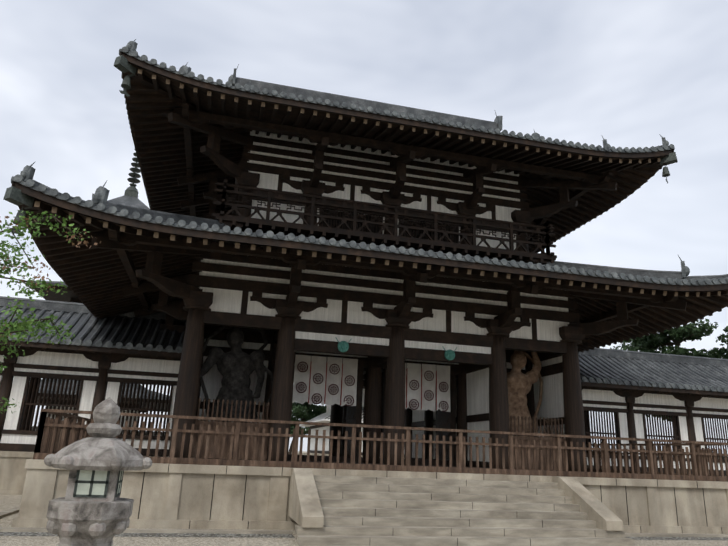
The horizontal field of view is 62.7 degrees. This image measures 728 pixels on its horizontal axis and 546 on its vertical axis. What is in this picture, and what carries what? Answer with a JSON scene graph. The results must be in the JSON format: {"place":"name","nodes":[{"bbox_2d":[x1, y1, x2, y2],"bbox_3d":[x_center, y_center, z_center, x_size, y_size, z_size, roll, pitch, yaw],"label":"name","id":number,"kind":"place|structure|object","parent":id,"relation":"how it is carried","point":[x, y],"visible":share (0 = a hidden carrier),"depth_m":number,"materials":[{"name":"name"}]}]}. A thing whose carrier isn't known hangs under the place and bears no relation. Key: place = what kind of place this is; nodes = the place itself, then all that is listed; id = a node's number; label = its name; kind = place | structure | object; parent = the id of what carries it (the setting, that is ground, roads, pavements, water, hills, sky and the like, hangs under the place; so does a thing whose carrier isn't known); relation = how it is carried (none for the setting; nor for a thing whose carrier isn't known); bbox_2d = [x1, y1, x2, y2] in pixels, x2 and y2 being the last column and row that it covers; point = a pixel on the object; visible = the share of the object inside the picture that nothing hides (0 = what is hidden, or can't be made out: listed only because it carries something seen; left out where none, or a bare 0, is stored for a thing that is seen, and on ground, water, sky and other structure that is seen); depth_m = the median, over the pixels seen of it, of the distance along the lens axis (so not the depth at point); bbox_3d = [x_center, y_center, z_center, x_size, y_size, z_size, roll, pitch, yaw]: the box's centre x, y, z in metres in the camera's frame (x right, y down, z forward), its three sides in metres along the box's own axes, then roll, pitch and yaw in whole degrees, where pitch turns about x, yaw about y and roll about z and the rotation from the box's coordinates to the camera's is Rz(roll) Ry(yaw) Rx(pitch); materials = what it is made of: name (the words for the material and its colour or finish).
{"place":"outdoors","nodes":[
{"label":"outdoors","id":0,"kind":"place"},
{"bbox_2d":[0,363,107,440],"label":"corridor columns","id":1,"kind":"structure","parent":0,"point":[7,382],"depth_m":25.39,"materials":[{"name":"brown wood"}]},
{"bbox_2d":[0,451,727,545],"bbox_3d":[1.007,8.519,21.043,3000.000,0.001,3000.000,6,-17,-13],"label":"ground","id":2,"kind":"structure","parent":0,"point":[7,502],"depth_m":13.69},
{"bbox_2d":[0,210,100,413],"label":"foliage","id":3,"kind":"object","parent":2,"relation":"on","point":[23,324],"depth_m":7.11,"materials":[{"name":"green plant"}]},
{"bbox_2d":[0,451,162,494],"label":"corridor base","id":4,"kind":"object","parent":2,"relation":"on","point":[13,470],"depth_m":23.34,"materials":[{"name":"beige stone"}]},
{"bbox_2d":[0,345,180,456],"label":"corridor wood","id":5,"kind":"object","parent":2,"relation":"on","point":[104,360],"visible":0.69,"depth_m":25.70,"materials":[{"name":"wood"}]},
{"bbox_2d":[0,351,179,448],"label":"corridor wall","id":6,"kind":"structure","parent":5,"relation":"attached to","point":[82,361],"depth_m":25.76,"materials":[{"name":"white paint"}]},
{"bbox_2d":[12,346,171,357],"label":"rafter ends","id":7,"kind":"object","parent":5,"relation":"attached to","point":[91,351],"visible":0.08,"depth_m":25.00,"materials":[{"name":"brown wood"}]},
{"bbox_2d":[0,340,181,356],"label":"corridor roof boards","id":8,"kind":"object","parent":7,"relation":"on","point":[99,349],"visible":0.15,"depth_m":24.93,"materials":[{"name":"brown wood"}]},
{"bbox_2d":[0,296,186,349],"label":"corridor roof tiles","id":9,"kind":"object","parent":8,"relation":"on","point":[129,327],"visible":0.42,"depth_m":27.40,"materials":[{"name":"grey tile"}]},
{"bbox_2d":[1,334,181,352],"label":"eave tiles","id":10,"kind":"object","parent":9,"relation":"attached to","point":[118,345],"visible":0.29,"depth_m":25.01,"materials":[{"name":"grey tile"}]},
{"bbox_2d":[44,397,151,545],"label":"stone lantern","id":11,"kind":"object","parent":2,"relation":"on","point":[80,521],"visible":0.98,"depth_m":5.63,"materials":[{"name":"grey stone"}]},
{"bbox_2d":[73,470,123,497],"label":"lantern frames","id":12,"kind":"structure","parent":11,"relation":"on","point":[92,481],"depth_m":5.67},
{"bbox_2d":[76,470,122,494],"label":"lantern panes","id":13,"kind":"object","parent":12,"relation":"in","point":[84,488],"visible":0.33,"depth_m":5.67,"materials":[{"name":"white paper"}]},
{"bbox_2d":[34,286,168,426],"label":"building roof","id":14,"kind":"structure","parent":2,"relation":"on","point":[69,296],"depth_m":49.73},
{"bbox_2d":[27,195,169,399],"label":"pagoda roofs","id":15,"kind":"structure","parent":14,"relation":"attached to","point":[132,201],"depth_m":48.97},
{"bbox_2d":[124,148,140,197],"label":"pagoda spire","id":16,"kind":"object","parent":15,"relation":"on","point":[131,190],"visible":0.46,"depth_m":58.53,"materials":[{"name":"grey metal"}]},
{"bbox_2d":[288,399,326,453],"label":"tree","id":17,"kind":"object","parent":2,"relation":"on","point":[300,408],"depth_m":95.68,"materials":[{"name":"green plant"}]},
{"bbox_2d":[298,387,364,456],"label":"building wall","id":18,"kind":"structure","parent":2,"relation":"on","point":[320,433],"depth_m":65.49,"materials":[{"name":"white paint"}]},
{"bbox_2d":[299,408,363,426],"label":"background building roof","id":19,"kind":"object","parent":18,"relation":"attached to","point":[321,418],"visible":0.18,"depth_m":64.61,"materials":[{"name":"grey tile"}]},
{"bbox_2d":[0,506,727,536],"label":"gravel strip","id":20,"kind":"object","parent":2,"relation":"on","point":[8,512],"depth_m":14.95,"materials":[{"name":"gravel"}]},
{"bbox_2d":[0,532,727,539],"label":"stone curb","id":21,"kind":"structure","parent":2,"relation":"on","point":[257,535],"depth_m":14.45,"materials":[{"name":"beige stone"}]},
{"bbox_2d":[11,456,727,533],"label":"podium","id":22,"kind":"object","parent":2,"relation":"on","point":[177,496],"visible":0.44,"depth_m":16.15,"materials":[{"name":"stone"}]},
{"bbox_2d":[200,326,272,422],"bbox_3d":[-5.014,4.086,22.581,3.326,4.695,1.339,6,-17,-13],"label":"guardian statue","id":23,"kind":"object","parent":22,"relation":"on","point":[237,366],"visible":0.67,"depth_m":22.43,"materials":[{"name":"black wood"}]},
{"bbox_2d":[169,309,586,471],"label":"columns","id":24,"kind":"structure","parent":22,"relation":"on","point":[280,368],"depth_m":22.57,"materials":[{"name":"brown wood"}]},
{"bbox_2d":[191,398,565,470],"bbox_3d":[0.902,6.193,22.599,14.180,1.980,1.470,6,-17,-13],"label":"wooden fence","id":25,"kind":"object","parent":22,"relation":"on","point":[260,426],"visible":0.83,"depth_m":20.84,"materials":[{"name":"brown wood"}]},
{"bbox_2d":[33,409,727,481],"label":"fence","id":26,"kind":"object","parent":22,"relation":"on","point":[55,435],"visible":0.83,"depth_m":17.75,"materials":[{"name":"brown wood"}]},
{"bbox_2d":[85,229,686,470],"bbox_3d":[-0.085,4.762,27.589,21.877,7.720,17.687,6,-17,-13],"label":"frame","id":27,"kind":"object","parent":22,"relation":"on","point":[188,291],"visible":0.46,"depth_m":22.80,"materials":[{"name":"brown wood"}]},
{"bbox_2d":[3,186,34,208],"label":"bronze roof caps","id":28,"kind":"object","parent":27,"relation":"on","point":[15,196],"visible":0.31,"depth_m":16.12,"materials":[{"name":"grey metal"}]},
{"bbox_2d":[12,75,669,233],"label":"wind bells","id":29,"kind":"object","parent":28,"relation":"on","point":[125,84],"visible":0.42,"depth_m":19.73,"materials":[{"name":"grey metal"}]},
{"bbox_2d":[292,353,360,405],"bbox_3d":[-1.587,4.460,24.851,2.890,2.081,0.098,6,-17,-13],"label":"curtain","id":30,"kind":"object","parent":27,"relation":"hanging from","point":[318,372],"visible":1,"depth_m":24.85,"materials":[{"name":"fabric"}]},
{"bbox_2d":[19,199,727,351],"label":"roof soffit","id":31,"kind":"structure","parent":27,"relation":"on","point":[119,225],"depth_m":20.99,"materials":[{"name":"brown wood"}]},
{"bbox_2d":[21,201,727,353],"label":"roof rafters","id":32,"kind":"object","parent":27,"relation":"on","point":[96,279],"visible":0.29,"depth_m":21.97,"materials":[{"name":"brown wood"}]},
{"bbox_2d":[11,180,727,290],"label":"roof eaveboards","id":33,"kind":"object","parent":32,"relation":"on","point":[76,208],"visible":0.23,"depth_m":17.94,"materials":[{"name":"brown wood"}]},
{"bbox_2d":[11,161,727,284],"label":"roof edge tiles","id":34,"kind":"object","parent":33,"relation":"on","point":[99,196],"visible":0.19,"depth_m":18.14,"materials":[{"name":"tile"}]},
{"bbox_2d":[33,180,727,280],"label":"roof tiles","id":35,"kind":"object","parent":33,"relation":"on","point":[199,221],"visible":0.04,"depth_m":22.36,"materials":[{"name":"grey tile"}]},
{"bbox_2d":[162,103,617,263],"bbox_3d":[0.173,-1.869,29.585,18.927,4.380,14.737,6,-17,-13],"label":"frame","id":36,"kind":"object","parent":35,"relation":"on","point":[186,118],"visible":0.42,"depth_m":25.18,"materials":[{"name":"brown wood"}]},
{"bbox_2d":[236,188,527,250],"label":"columns","id":37,"kind":"structure","parent":36,"relation":"on","point":[244,212],"depth_m":25.13,"materials":[{"name":"brown wood"}]},
{"bbox_2d":[247,130,519,249],"bbox_3d":[0.184,-2.161,29.673,12.440,4.550,8.250,6,-17,-13],"label":"plaster","id":38,"kind":"object","parent":36,"relation":"attached to","point":[270,181],"visible":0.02,"depth_m":25.85,"materials":[{"name":"white paint"}]},
{"bbox_2d":[211,178,556,257],"bbox_3d":[0.134,-0.855,29.280,14.700,1.620,10.510,6,-17,-13],"label":"balcony rail","id":39,"kind":"object","parent":36,"relation":"on","point":[548,229],"visible":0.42,"depth_m":24.63,"materials":[{"name":"brown wood"}]},
{"bbox_2d":[321,209,456,242],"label":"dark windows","id":40,"kind":"structure","parent":36,"relation":"attached to","point":[380,221],"depth_m":25.28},
{"bbox_2d":[199,238,568,461],"bbox_3d":[-0.081,4.642,27.625,15.040,7.970,10.850,6,-17,-13],"label":"plaster","id":41,"kind":"object","parent":27,"relation":"attached to","point":[477,382],"visible":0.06,"depth_m":23.65,"materials":[{"name":"white paint"}]},
{"bbox_2d":[335,337,456,359],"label":"bronze discs","id":42,"kind":"object","parent":27,"relation":"attached to","point":[343,346],"visible":1,"depth_m":22.11,"materials":[{"name":"teal metal"}]},
{"bbox_2d":[405,361,452,411],"bbox_3d":[2.475,4.897,25.780,2.890,2.080,0.098,6,-17,-13],"label":"curtain","id":43,"kind":"object","parent":27,"relation":"hanging from","point":[425,382],"visible":0.83,"depth_m":25.85,"materials":[{"name":"fabric"}]},
{"bbox_2d":[128,466,722,533],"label":"platform joints","id":44,"kind":"object","parent":22,"relation":"attached to","point":[436,478],"visible":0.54,"depth_m":16.76,"materials":[{"name":"stone"}]},
{"bbox_2d":[507,350,542,435],"bbox_3d":[6.367,5.312,25.183,2.965,4.695,1.339,6,-17,-13],"label":"guardian statue","id":45,"kind":"object","parent":22,"relation":"on","point":[519,383],"visible":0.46,"depth_m":25.05,"materials":[{"name":"brown wood"}]},
{"bbox_2d":[295,475,634,545],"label":"stairs","id":46,"kind":"structure","parent":2,"relation":"on","point":[417,516],"depth_m":15.50,"materials":[{"name":"stone"}]},
{"bbox_2d":[288,468,623,530],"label":"stair cheeks","id":47,"kind":"object","parent":46,"relation":"on","point":[304,508],"visible":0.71,"depth_m":15.74,"materials":[{"name":"beige stone"}]},
{"bbox_2d":[342,477,595,545],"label":"stair joints","id":48,"kind":"object","parent":46,"relation":"on","point":[460,512],"visible":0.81,"depth_m":15.56,"materials":[{"name":"grey stone"}]},
{"bbox_2d":[581,386,727,475],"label":"wall","id":49,"kind":"structure","parent":2,"relation":"on","point":[630,395],"depth_m":32.07,"materials":[{"name":"white paint"}]},
{"bbox_2d":[584,403,697,471],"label":"columns","id":50,"kind":"structure","parent":49,"relation":"attached to","point":[632,428],"depth_m":31.82,"materials":[{"name":"brown wood"}]},
{"bbox_2d":[584,386,727,396],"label":"rafter ends","id":51,"kind":"object","parent":49,"relation":"on","point":[657,391],"visible":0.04,"depth_m":31.14,"materials":[{"name":"white wood"}]},
{"bbox_2d":[581,382,727,395],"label":"corridor roof boards","id":52,"kind":"object","parent":51,"relation":"on","point":[621,386],"visible":0.19,"depth_m":30.95,"materials":[{"name":"brown wood"}]},
{"bbox_2d":[578,348,727,389],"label":"corridor roof tiles","id":53,"kind":"object","parent":52,"relation":"on","point":[615,365],"visible":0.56,"depth_m":33.99,"materials":[{"name":"grey tile"}]},
{"bbox_2d":[610,318,727,451],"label":"pine","id":54,"kind":"object","parent":2,"relation":"on","point":[651,342],"depth_m":55.15,"materials":[{"name":"green plant"}]},
{"bbox_2d":[716,326,727,347],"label":"pine","id":55,"kind":"object","parent":2,"relation":"on","point":[722,337],"visible":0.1,"depth_m":54.33,"materials":[{"name":"green plant"}]},
{"bbox_2d":[0,0,727,453],"label":"sky","id":56,"kind":"structure","parent":0,"point":[629,73],"materials":[{"name":"grey"}]},
{"bbox_2d":[122,63,665,250],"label":"rafters","id":57,"kind":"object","parent":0,"point":[242,106],"depth_m":22.56,"materials":[{"name":"brown wood"}]},
{"bbox_2d":[125,69,661,251],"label":"roof eaves","id":58,"kind":"object","parent":57,"relation":"attached to","point":[163,171],"visible":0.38,"depth_m":24.84,"materials":[{"name":"brown wood"}]},
{"bbox_2d":[114,55,677,166],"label":"bronze roof caps","id":59,"kind":"object","parent":58,"relation":"on","point":[122,64],"visible":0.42,"depth_m":19.89,"materials":[{"name":"grey metal"}]},
{"bbox_2d":[120,51,673,178],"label":"roof eaveboards","id":60,"kind":"object","parent":58,"relation":"on","point":[147,82],"visible":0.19,"depth_m":21.60,"materials":[{"name":"brown wood"}]},
{"bbox_2d":[119,39,674,207],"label":"roof tiles","id":61,"kind":"object","parent":60,"relation":"on","point":[130,47],"visible":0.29,"depth_m":21.85,"materials":[{"name":"tile"}]},
{"bbox_2d":[134,55,662,158],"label":"roof tiles","id":62,"kind":"object","parent":60,"relation":"on","point":[332,98],"visible":0.02,"depth_m":31.03,"materials":[{"name":"grey tile"}]},
{"bbox_2d":[581,376,727,391],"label":"eave tiles","id":63,"kind":"object","parent":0,"point":[653,384],"visible":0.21,"depth_m":30.91,"materials":[{"name":"grey tile"}]}
]}

